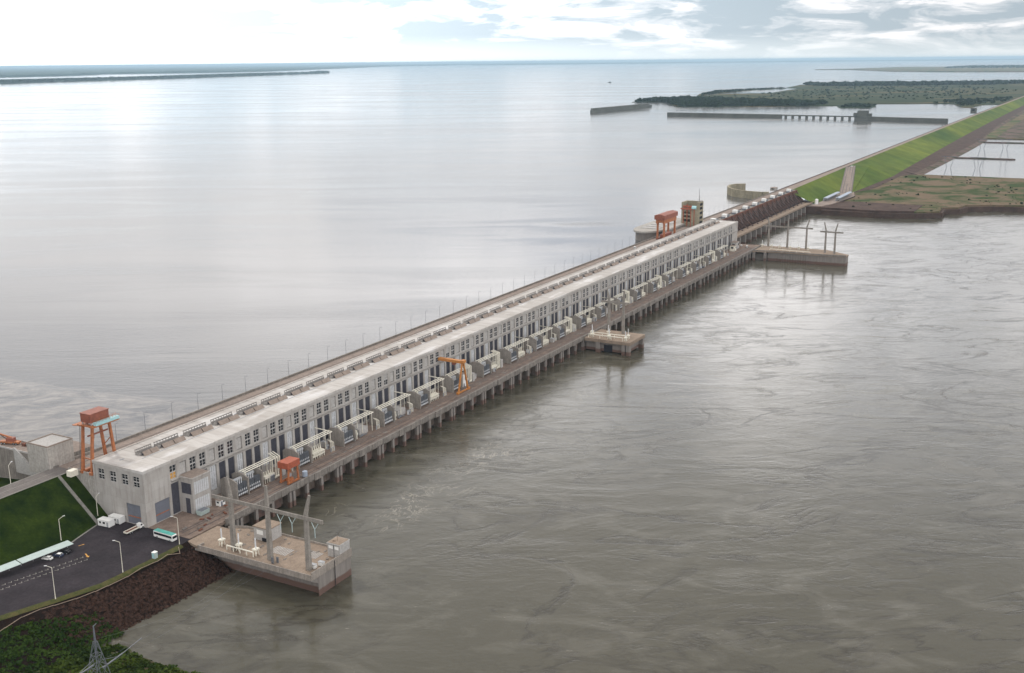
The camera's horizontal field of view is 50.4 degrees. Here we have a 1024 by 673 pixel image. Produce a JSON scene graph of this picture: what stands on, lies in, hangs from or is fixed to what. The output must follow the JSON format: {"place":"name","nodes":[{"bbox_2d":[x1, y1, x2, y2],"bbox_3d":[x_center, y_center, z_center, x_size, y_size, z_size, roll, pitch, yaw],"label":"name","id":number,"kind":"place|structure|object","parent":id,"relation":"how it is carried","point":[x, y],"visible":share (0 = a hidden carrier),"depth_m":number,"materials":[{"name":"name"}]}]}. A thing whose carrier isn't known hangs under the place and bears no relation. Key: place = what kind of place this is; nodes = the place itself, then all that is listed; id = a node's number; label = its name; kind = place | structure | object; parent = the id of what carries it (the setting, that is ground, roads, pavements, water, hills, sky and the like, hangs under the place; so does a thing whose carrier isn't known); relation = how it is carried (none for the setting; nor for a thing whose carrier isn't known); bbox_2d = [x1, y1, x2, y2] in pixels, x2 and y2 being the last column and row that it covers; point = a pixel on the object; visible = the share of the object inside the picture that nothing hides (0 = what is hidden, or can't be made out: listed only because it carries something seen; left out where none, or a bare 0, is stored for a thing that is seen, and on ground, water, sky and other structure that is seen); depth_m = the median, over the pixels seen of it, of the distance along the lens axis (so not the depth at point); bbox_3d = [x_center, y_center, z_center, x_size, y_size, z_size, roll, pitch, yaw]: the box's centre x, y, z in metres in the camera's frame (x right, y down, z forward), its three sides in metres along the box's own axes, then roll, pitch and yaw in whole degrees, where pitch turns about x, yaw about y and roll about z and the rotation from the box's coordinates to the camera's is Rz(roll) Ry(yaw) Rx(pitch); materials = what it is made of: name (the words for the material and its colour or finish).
{"place":"outdoors","nodes":[
{"label":"outdoors","id":0,"kind":"place"},
{"bbox_2d":[0,477,19,486],"bbox_3d":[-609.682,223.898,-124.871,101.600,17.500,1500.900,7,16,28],"label":"grass hollow","id":1,"kind":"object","parent":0,"point":[4,481],"depth_m":500.63,"materials":[{"name":"green plant"}]},
{"bbox_2d":[13,448,36,475],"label":"raking wall","id":2,"kind":"structure","parent":1,"relation":"on","point":[22,464],"depth_m":496.99,"materials":[{"name":"concrete"}]},
{"bbox_2d":[26,433,74,472],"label":"block house","id":3,"kind":"structure","parent":1,"relation":"on","point":[49,451],"depth_m":484.34,"materials":[{"name":"concrete"}]},
{"bbox_2d":[0,474,64,499],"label":"road embankment","id":4,"kind":"structure","parent":0,"point":[30,487],"depth_m":460.47,"materials":[{"name":"concrete"}]},
{"bbox_2d":[68,467,95,499],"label":"wing wall","id":5,"kind":"structure","parent":4,"relation":"on","point":[85,478],"depth_m":475.95,"materials":[{"name":"concrete"}]},
{"bbox_2d":[0,467,67,497],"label":"road","id":6,"kind":"structure","parent":0,"point":[56,471],"depth_m":467.26,"materials":[{"name":"concrete"}]},
{"bbox_2d":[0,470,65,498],"bbox_3d":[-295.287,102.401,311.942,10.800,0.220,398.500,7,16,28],"label":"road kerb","id":7,"kind":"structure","parent":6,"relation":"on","point":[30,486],"depth_m":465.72,"materials":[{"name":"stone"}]},
{"bbox_2d":[0,435,89,479],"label":"abutment quay","id":8,"kind":"structure","parent":0,"point":[6,454],"depth_m":503.56,"materials":[{"name":"concrete"}]},
{"bbox_2d":[0,433,20,444],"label":"mobile crane","id":9,"kind":"object","parent":8,"relation":"on","point":[11,440],"visible":1,"depth_m":506.67,"materials":[{"name":"orange paint"}]},
{"bbox_2d":[0,474,107,565],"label":"grass slope","id":10,"kind":"structure","parent":0,"point":[30,522],"depth_m":453.03,"materials":[{"name":"green plant"}]},
{"bbox_2d":[58,475,97,523],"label":"slope stairs","id":11,"kind":"structure","parent":10,"relation":"on","point":[77,498],"depth_m":469.94,"materials":[{"name":"concrete"}]},
{"bbox_2d":[0,522,190,615],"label":"parking lot","id":12,"kind":"structure","parent":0,"point":[102,562],"depth_m":429.10,"materials":[{"name":"grey asphalt"}]},
{"bbox_2d":[0,540,72,571],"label":"carport","id":13,"kind":"object","parent":12,"relation":"on","point":[30,557],"visible":1,"depth_m":432.08,"materials":[{"name":"grey metal"}]},
{"bbox_2d":[97,516,114,527],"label":"portable cabin","id":14,"kind":"object","parent":12,"relation":"on","point":[108,522],"visible":1,"depth_m":464.36,"materials":[{"name":"white metal"}]},
{"bbox_2d":[108,513,125,524],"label":"portable cabin","id":15,"kind":"object","parent":12,"relation":"on","point":[119,519],"visible":0.89,"depth_m":467.36,"materials":[{"name":"white metal"}]},
{"bbox_2d":[123,522,143,533],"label":"flatbed truck","id":16,"kind":"object","parent":12,"relation":"on","point":[139,525],"visible":1,"depth_m":460.31,"materials":[{"name":"beige paint"}]},
{"bbox_2d":[153,528,176,541],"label":"bus","id":17,"kind":"object","parent":12,"relation":"on","point":[169,536],"visible":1,"depth_m":450.75,"materials":[{"name":"white paint"}]},
{"bbox_2d":[36,645,189,672],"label":"shore spit","id":18,"kind":"structure","parent":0,"point":[129,650],"depth_m":373.79,"materials":[{"name":"green plant"}]},
{"bbox_2d":[81,624,140,672],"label":"lattice tower","id":19,"kind":"structure","parent":18,"relation":"on","point":[91,655],"depth_m":342.13,"materials":[{"name":"metal"}]},
{"bbox_2d":[26,643,200,672],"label":"shore bushes","id":20,"kind":"object","parent":18,"relation":"on","point":[133,664],"visible":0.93,"depth_m":372.29,"materials":[{"name":"green plant"}]},
{"bbox_2d":[0,541,232,672],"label":"riverbank","id":21,"kind":"structure","parent":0,"point":[38,615],"depth_m":401.22,"materials":[{"name":"stone"}]},
{"bbox_2d":[0,611,123,672],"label":"bank scrub","id":22,"kind":"object","parent":21,"relation":"on","point":[39,634],"visible":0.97,"depth_m":384.07,"materials":[{"name":"green plant"}]},
{"bbox_2d":[0,547,179,630],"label":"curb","id":23,"kind":"object","parent":21,"relation":"on","point":[97,590],"visible":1,"depth_m":411.24,"materials":[{"name":"concrete"}]},
{"bbox_2d":[0,544,182,620],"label":"verge","id":24,"kind":"structure","parent":21,"relation":"on","point":[82,591],"depth_m":410.39,"materials":[{"name":"green plant"}]},
{"bbox_2d":[29,547,234,650],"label":"riprap rocks","id":25,"kind":"object","parent":21,"relation":"on","point":[133,608],"visible":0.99,"depth_m":416.04,"materials":[{"name":"brown stone"}]},
{"bbox_2d":[0,72,319,83],"bbox_3d":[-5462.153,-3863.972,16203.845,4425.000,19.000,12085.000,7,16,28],"label":"shore","id":26,"kind":"structure","parent":0,"point":[147,78],"depth_m":14805.44,"materials":[{"name":"green plant"}]},
{"bbox_2d":[0,64,1023,82],"bbox_3d":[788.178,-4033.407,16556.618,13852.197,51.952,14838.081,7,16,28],"label":"distant treeline","id":27,"kind":"object","parent":26,"relation":"on","point":[319,71],"visible":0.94,"depth_m":15454.57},
{"bbox_2d":[252,519,281,541],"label":"relay house","id":28,"kind":"structure","parent":0,"point":[259,530],"depth_m":450.30,"materials":[{"name":"concrete"}]},
{"bbox_2d":[0,62,585,76],"bbox_3d":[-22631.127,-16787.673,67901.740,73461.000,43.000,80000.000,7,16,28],"label":"hills","id":29,"kind":"structure","parent":0,"point":[38,72],"depth_m":36594.52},
{"bbox_2d":[92,220,737,527],"bbox_3d":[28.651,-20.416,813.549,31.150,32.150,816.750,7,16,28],"label":"powerhouse","id":30,"kind":"structure","parent":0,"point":[137,482],"depth_m":589.39,"materials":[{"name":"concrete"}]},
{"bbox_2d":[127,503,140,523],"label":"roller door","id":31,"kind":"structure","parent":30,"relation":"in","point":[134,512],"depth_m":466.60,"materials":[{"name":"metal"}]},
{"bbox_2d":[155,497,169,521],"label":"roller door","id":32,"kind":"structure","parent":30,"relation":"in","point":[162,508],"depth_m":470.60,"materials":[{"name":"metal"}]},
{"bbox_2d":[0,58,1023,448],"bbox_3d":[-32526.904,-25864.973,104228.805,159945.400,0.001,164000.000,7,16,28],"label":"reservoir","id":33,"kind":"object","parent":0,"point":[176,248],"visible":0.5,"depth_m":1546.98,"materials":[{"name":"liquid"}]},
{"bbox_2d":[590,103,651,112],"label":"breakwater","id":34,"kind":"object","parent":33,"relation":"in","point":[617,108],"visible":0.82,"depth_m":4055.72,"materials":[{"name":"concrete"}]},
{"bbox_2d":[634,218,683,240],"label":"round pier","id":35,"kind":"structure","parent":33,"relation":"in","point":[646,231],"depth_m":1128.97,"materials":[{"name":"concrete"}]},
{"bbox_2d":[727,183,768,198],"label":"guide wall","id":36,"kind":"structure","parent":33,"relation":"in","point":[737,190],"depth_m":1460.35,"materials":[{"name":"beige concrete"}]},
{"bbox_2d":[667,110,947,121],"bbox_3d":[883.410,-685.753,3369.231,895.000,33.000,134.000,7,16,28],"label":"lock wall","id":37,"kind":"structure","parent":33,"relation":"on","point":[862,115],"depth_m":3339.98,"materials":[{"name":"concrete"}]},
{"bbox_2d":[101,172,1023,672],"bbox_3d":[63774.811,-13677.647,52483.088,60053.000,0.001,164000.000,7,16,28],"label":"river","id":38,"kind":"structure","parent":0,"point":[757,466],"depth_m":506.38,"materials":[{"name":"liquid"}]},
{"bbox_2d":[188,526,351,595],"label":"switching pier","id":39,"kind":"structure","parent":38,"relation":"in","point":[291,570],"depth_m":437.12,"materials":[{"name":"concrete"}]},
{"bbox_2d":[211,476,322,570],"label":"line gantry","id":40,"kind":"object","parent":39,"relation":"on","point":[266,508],"visible":1,"depth_m":427.50,"materials":[{"name":"concrete"}]},
{"bbox_2d":[326,536,349,556],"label":"control hut","id":41,"kind":"object","parent":39,"relation":"on","point":[337,546],"visible":1,"depth_m":434.18,"materials":[{"name":"concrete"}]},
{"bbox_2d":[59,189,780,471],"bbox_3d":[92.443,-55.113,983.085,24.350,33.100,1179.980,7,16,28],"label":"intake dam","id":42,"kind":"structure","parent":38,"relation":"in","point":[175,422],"depth_m":640.14,"materials":[{"name":"concrete"}]},
{"bbox_2d":[72,406,118,475],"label":"crest crane","id":43,"kind":"object","parent":42,"relation":"on","point":[99,416],"visible":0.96,"depth_m":473.57,"materials":[{"name":"orange paint"}]},
{"bbox_2d":[654,210,677,238],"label":"crest crane","id":44,"kind":"object","parent":42,"relation":"on","point":[667,217],"visible":0.86,"depth_m":1083.37,"materials":[{"name":"orange paint"}]},
{"bbox_2d":[149,244,760,538],"bbox_3d":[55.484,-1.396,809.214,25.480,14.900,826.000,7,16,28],"label":"tailrace deck","id":45,"kind":"structure","parent":38,"relation":"in","point":[336,464],"depth_m":609.41,"materials":[{"name":"concrete"}]},
{"bbox_2d":[178,468,211,513],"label":"annex","id":46,"kind":"object","parent":45,"relation":"on","point":[195,491],"visible":1,"depth_m":477.51,"materials":[{"name":"concrete"}]},
{"bbox_2d":[220,477,238,499],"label":"blast wall","id":47,"kind":"structure","parent":45,"relation":"on","point":[234,486],"depth_m":492.74,"materials":[{"name":"concrete"}]},
{"bbox_2d":[233,476,247,496],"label":"transformer","id":48,"kind":"object","parent":45,"relation":"on","point":[242,487],"visible":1,"depth_m":495.14,"materials":[{"name":"paint"}]},
{"bbox_2d":[232,472,249,493],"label":"blast wall","id":49,"kind":"structure","parent":45,"relation":"on","point":[238,474],"depth_m":498.24,"materials":[{"name":"concrete"}]},
{"bbox_2d":[246,470,260,490],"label":"transformer","id":50,"kind":"object","parent":45,"relation":"on","point":[254,481],"visible":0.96,"depth_m":502.23,"materials":[{"name":"grey metal"}]},
{"bbox_2d":[246,465,263,486],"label":"blast wall","id":51,"kind":"structure","parent":45,"relation":"on","point":[257,470],"depth_m":506.19,"materials":[{"name":"concrete"}]},
{"bbox_2d":[238,456,276,477],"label":"bus duct","id":52,"kind":"object","parent":45,"relation":"on","point":[266,460],"visible":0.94,"depth_m":510.01,"materials":[{"name":"beige metal"}]},
{"bbox_2d":[263,451,285,483],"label":"switchgear","id":53,"kind":"object","parent":45,"relation":"on","point":[266,475],"visible":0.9,"depth_m":516.33,"materials":[{"name":"beige paint"}]},
{"bbox_2d":[277,456,299,484],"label":"deck crane","id":54,"kind":"object","parent":45,"relation":"on","point":[288,463],"visible":1,"depth_m":510.36,"materials":[{"name":"orange paint"}]},
{"bbox_2d":[283,448,299,468],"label":"blast wall","id":55,"kind":"structure","parent":45,"relation":"on","point":[287,452],"depth_m":528.96,"materials":[{"name":"concrete"}]},
{"bbox_2d":[296,447,309,465],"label":"transformer","id":56,"kind":"object","parent":45,"relation":"on","point":[304,457],"visible":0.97,"depth_m":532.21,"materials":[{"name":"grey metal"}]},
{"bbox_2d":[295,442,312,462],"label":"blast wall","id":57,"kind":"structure","parent":45,"relation":"on","point":[307,447],"depth_m":536.11,"materials":[{"name":"concrete"}]},
{"bbox_2d":[289,427,331,455],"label":"bus duct","id":58,"kind":"object","parent":45,"relation":"on","point":[324,432],"visible":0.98,"depth_m":544.21,"materials":[{"name":"beige metal"}]},
{"bbox_2d":[312,444,324,458],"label":"switchgear","id":59,"kind":"object","parent":45,"relation":"on","point":[319,451],"visible":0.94,"depth_m":543.64,"materials":[{"name":"beige paint"}]},
{"bbox_2d":[328,427,344,446],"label":"blast wall","id":60,"kind":"structure","parent":45,"relation":"on","point":[337,436],"depth_m":559.28,"materials":[{"name":"concrete"}]},
{"bbox_2d":[341,426,353,443],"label":"transformer","id":61,"kind":"object","parent":45,"relation":"on","point":[348,435],"visible":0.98,"depth_m":562.34,"materials":[{"name":"grey metal"}]},
{"bbox_2d":[334,408,372,432],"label":"bus duct","id":62,"kind":"object","parent":45,"relation":"on","point":[356,417],"visible":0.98,"depth_m":574.51,"materials":[{"name":"beige metal"}]},
{"bbox_2d":[354,424,367,438],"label":"switchgear","id":63,"kind":"object","parent":45,"relation":"on","point":[359,431],"visible":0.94,"depth_m":576.80,"materials":[{"name":"beige paint"}]},
{"bbox_2d":[369,408,384,426],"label":"blast wall","id":64,"kind":"structure","parent":45,"relation":"on","point":[378,414],"depth_m":589.27,"materials":[{"name":"concrete"}]},
{"bbox_2d":[382,407,392,423],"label":"transformer","id":65,"kind":"object","parent":45,"relation":"on","point":[388,416],"visible":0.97,"depth_m":592.45,"materials":[{"name":"grey metal"}]},
{"bbox_2d":[375,391,410,413],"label":"bus duct","id":66,"kind":"object","parent":45,"relation":"on","point":[380,408],"visible":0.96,"depth_m":604.62,"materials":[{"name":"beige metal"}]},
{"bbox_2d":[394,406,405,419],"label":"switchgear","id":67,"kind":"object","parent":45,"relation":"on","point":[398,414],"visible":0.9,"depth_m":606.63,"materials":[{"name":"beige paint"}]},
{"bbox_2d":[406,391,420,408],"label":"blast wall","id":68,"kind":"structure","parent":45,"relation":"on","point":[414,398],"depth_m":619.38,"materials":[{"name":"concrete"}]},
{"bbox_2d":[412,376,443,398],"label":"bus duct","id":69,"kind":"object","parent":45,"relation":"on","point":[416,391],"visible":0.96,"depth_m":634.41,"materials":[{"name":"beige metal"}]},
{"bbox_2d":[439,376,453,392],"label":"blast wall","id":70,"kind":"structure","parent":45,"relation":"on","point":[447,382],"depth_m":649.43,"materials":[{"name":"concrete"}]},
{"bbox_2d":[438,357,469,394],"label":"semi portal crane","id":71,"kind":"object","parent":45,"relation":"on","point":[462,362],"visible":1,"depth_m":647.96,"materials":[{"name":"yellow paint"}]},
{"bbox_2d":[470,362,483,377],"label":"blast wall","id":72,"kind":"structure","parent":45,"relation":"on","point":[478,369],"depth_m":679.42,"materials":[{"name":"concrete"}]},
{"bbox_2d":[491,350,502,371],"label":"switchgear","id":73,"kind":"object","parent":45,"relation":"on","point":[499,364],"visible":0.99,"depth_m":697.83,"materials":[{"name":"beige paint"}]},
{"bbox_2d":[498,349,511,363],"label":"blast wall","id":74,"kind":"structure","parent":45,"relation":"on","point":[505,355],"depth_m":709.46,"materials":[{"name":"concrete"}]},
{"bbox_2d":[524,337,536,350],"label":"blast wall","id":75,"kind":"structure","parent":45,"relation":"on","point":[531,342],"depth_m":739.33,"materials":[{"name":"concrete"}]},
{"bbox_2d":[548,326,559,339],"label":"blast wall","id":76,"kind":"structure","parent":45,"relation":"on","point":[555,330],"depth_m":769.24,"materials":[{"name":"concrete"}]},
{"bbox_2d":[569,316,581,328],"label":"blast wall","id":77,"kind":"structure","parent":45,"relation":"on","point":[576,320],"depth_m":799.47,"materials":[{"name":"concrete"}]},
{"bbox_2d":[589,306,600,318],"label":"blast wall","id":78,"kind":"structure","parent":45,"relation":"on","point":[596,311],"depth_m":829.72,"materials":[{"name":"concrete"}]},
{"bbox_2d":[642,282,653,292],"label":"blast wall","id":79,"kind":"structure","parent":45,"relation":"on","point":[648,287],"depth_m":919.89,"materials":[{"name":"concrete"}]},
{"bbox_2d":[584,329,644,355],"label":"pier","id":80,"kind":"structure","parent":38,"relation":"in","point":[598,343],"depth_m":772.31,"materials":[{"name":"concrete"}]},
{"bbox_2d":[601,289,628,333],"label":"line gantry","id":81,"kind":"object","parent":80,"relation":"on","point":[623,303],"visible":0.94,"depth_m":782.92,"materials":[{"name":"metal"}]},
{"bbox_2d":[703,189,805,232],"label":"spillway","id":82,"kind":"object","parent":38,"relation":"in","point":[747,214],"visible":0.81,"depth_m":1335.43,"materials":[{"name":"concrete"}]},
{"bbox_2d":[737,201,813,243],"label":"spillway bridge","id":83,"kind":"structure","parent":38,"relation":"in","point":[749,233],"depth_m":1318.84,"materials":[{"name":"concrete"}]},
{"bbox_2d":[752,245,848,265],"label":"pier","id":84,"kind":"structure","parent":38,"relation":"in","point":[810,256],"depth_m":1105.87,"materials":[{"name":"concrete"}]},
{"bbox_2d":[763,217,812,248],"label":"line gantry","id":85,"kind":"object","parent":84,"relation":"on","point":[787,227],"visible":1,"depth_m":1131.65,"materials":[{"name":"metal"}]},
{"bbox_2d":[820,222,843,253],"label":"line gantry","id":86,"kind":"object","parent":84,"relation":"on","point":[834,248],"visible":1,"depth_m":1096.57,"materials":[{"name":"metal"}]},
{"bbox_2d":[680,190,703,226],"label":"lift tower","id":87,"kind":"structure","parent":0,"point":[691,213],"depth_m":1161.34,"materials":[{"name":"beige concrete"}]},
{"bbox_2d":[477,59,1023,64],"bbox_3d":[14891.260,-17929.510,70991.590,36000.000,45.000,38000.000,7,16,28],"label":"horizon shore","id":88,"kind":"structure","parent":0,"point":[742,61],"depth_m":65780.91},
{"bbox_2d":[639,83,1023,107],"bbox_3d":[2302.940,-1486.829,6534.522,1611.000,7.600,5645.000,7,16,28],"label":"island","id":89,"kind":"structure","parent":0,"point":[839,100],"depth_m":5469.57,"materials":[{"name":"green plant"}]},
{"bbox_2d":[635,79,1023,107],"bbox_3d":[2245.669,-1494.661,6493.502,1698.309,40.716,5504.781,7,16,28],"label":"woodland","id":90,"kind":"object","parent":89,"relation":"on","point":[689,100],"visible":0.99,"depth_m":4942.22,"materials":[{"name":"green plant"}]},
{"bbox_2d":[810,192,854,206],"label":"yard","id":91,"kind":"structure","parent":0,"point":[830,201],"depth_m":1507.33,"materials":[{"name":"grey concrete"}]},
{"bbox_2d":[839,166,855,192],"bbox_3d":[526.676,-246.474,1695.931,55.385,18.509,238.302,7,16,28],"label":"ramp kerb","id":92,"kind":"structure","parent":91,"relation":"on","point":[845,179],"depth_m":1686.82,"materials":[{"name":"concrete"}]},
{"bbox_2d":[840,166,854,192],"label":"ramp road","id":93,"kind":"structure","parent":0,"point":[848,181],"depth_m":1679.63,"materials":[{"name":"grey concrete"}]},
{"bbox_2d":[806,197,922,213],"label":"quay","id":94,"kind":"structure","parent":0,"point":[843,205],"depth_m":1445.73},
{"bbox_2d":[784,96,1023,189],"bbox_3d":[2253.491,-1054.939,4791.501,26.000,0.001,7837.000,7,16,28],"label":"crest road","id":95,"kind":"structure","parent":0,"point":[792,187],"depth_m":1953.04,"materials":[{"name":"grey asphalt"}]},
{"bbox_2d":[793,97,1023,203],"bbox_3d":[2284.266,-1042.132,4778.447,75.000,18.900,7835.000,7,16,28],"label":"embankment","id":96,"kind":"structure","parent":0,"point":[877,168],"depth_m":2029.23,"materials":[{"name":"green plant"}]},
{"bbox_2d":[781,97,1019,188],"bbox_3d":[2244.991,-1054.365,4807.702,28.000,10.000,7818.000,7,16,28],"label":"upstream riprap","id":97,"kind":"object","parent":96,"relation":"on","point":[871,154],"visible":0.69,"depth_m":1923.01,"materials":[{"name":"grey stone"}]},
{"bbox_2d":[856,105,1023,191],"bbox_3d":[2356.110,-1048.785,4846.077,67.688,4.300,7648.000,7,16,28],"label":"downstream riprap","id":98,"kind":"object","parent":96,"relation":"on","point":[965,141],"visible":1,"depth_m":2387.71,"materials":[{"name":"stone"}]},
{"bbox_2d":[815,67,1023,71],"bbox_3d":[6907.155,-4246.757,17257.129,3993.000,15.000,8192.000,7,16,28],"label":"island","id":99,"kind":"structure","parent":0,"point":[933,69],"depth_m":15932.97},
{"bbox_2d":[820,206,1023,218],"bbox_3d":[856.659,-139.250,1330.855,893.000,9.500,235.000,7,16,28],"label":"rocky shore","id":100,"kind":"structure","parent":0,"point":[942,213],"depth_m":1425.87,"materials":[{"name":"brown stone"}]},
{"bbox_2d":[845,175,1023,212],"bbox_3d":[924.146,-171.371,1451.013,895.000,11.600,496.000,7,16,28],"label":"meadow","id":101,"kind":"structure","parent":0,"point":[943,192],"depth_m":1593.79,"materials":[{"name":"plant"}]},
{"bbox_2d":[852,176,1022,210],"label":"meadow scrub","id":102,"kind":"object","parent":101,"relation":"on","point":[958,203],"visible":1,"depth_m":1586.45,"materials":[{"name":"green plant"}]},
{"bbox_2d":[911,139,1023,177],"bbox_3d":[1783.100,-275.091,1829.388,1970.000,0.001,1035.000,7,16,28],"label":"pond","id":103,"kind":"structure","parent":0,"point":[994,168],"depth_m":2090.43,"materials":[{"name":"liquid"}]},
{"bbox_2d":[912,110,1023,174],"bbox_3d":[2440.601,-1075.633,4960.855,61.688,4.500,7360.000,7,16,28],"label":"service track","id":104,"kind":"structure","parent":0,"point":[943,161],"depth_m":2302.21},
{"bbox_2d":[985,113,1023,139],"bbox_3d":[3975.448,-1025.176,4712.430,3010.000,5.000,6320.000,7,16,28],"label":"marsh","id":105,"kind":"structure","parent":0,"point":[994,134],"depth_m":3024.91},
{"bbox_2d":[996,119,1023,137],"bbox_3d":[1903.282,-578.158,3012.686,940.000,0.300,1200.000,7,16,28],"label":"gravel yard","id":106,"kind":"structure","parent":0,"point":[1016,130],"depth_m":2896.88,"materials":[{"name":"gravel"}]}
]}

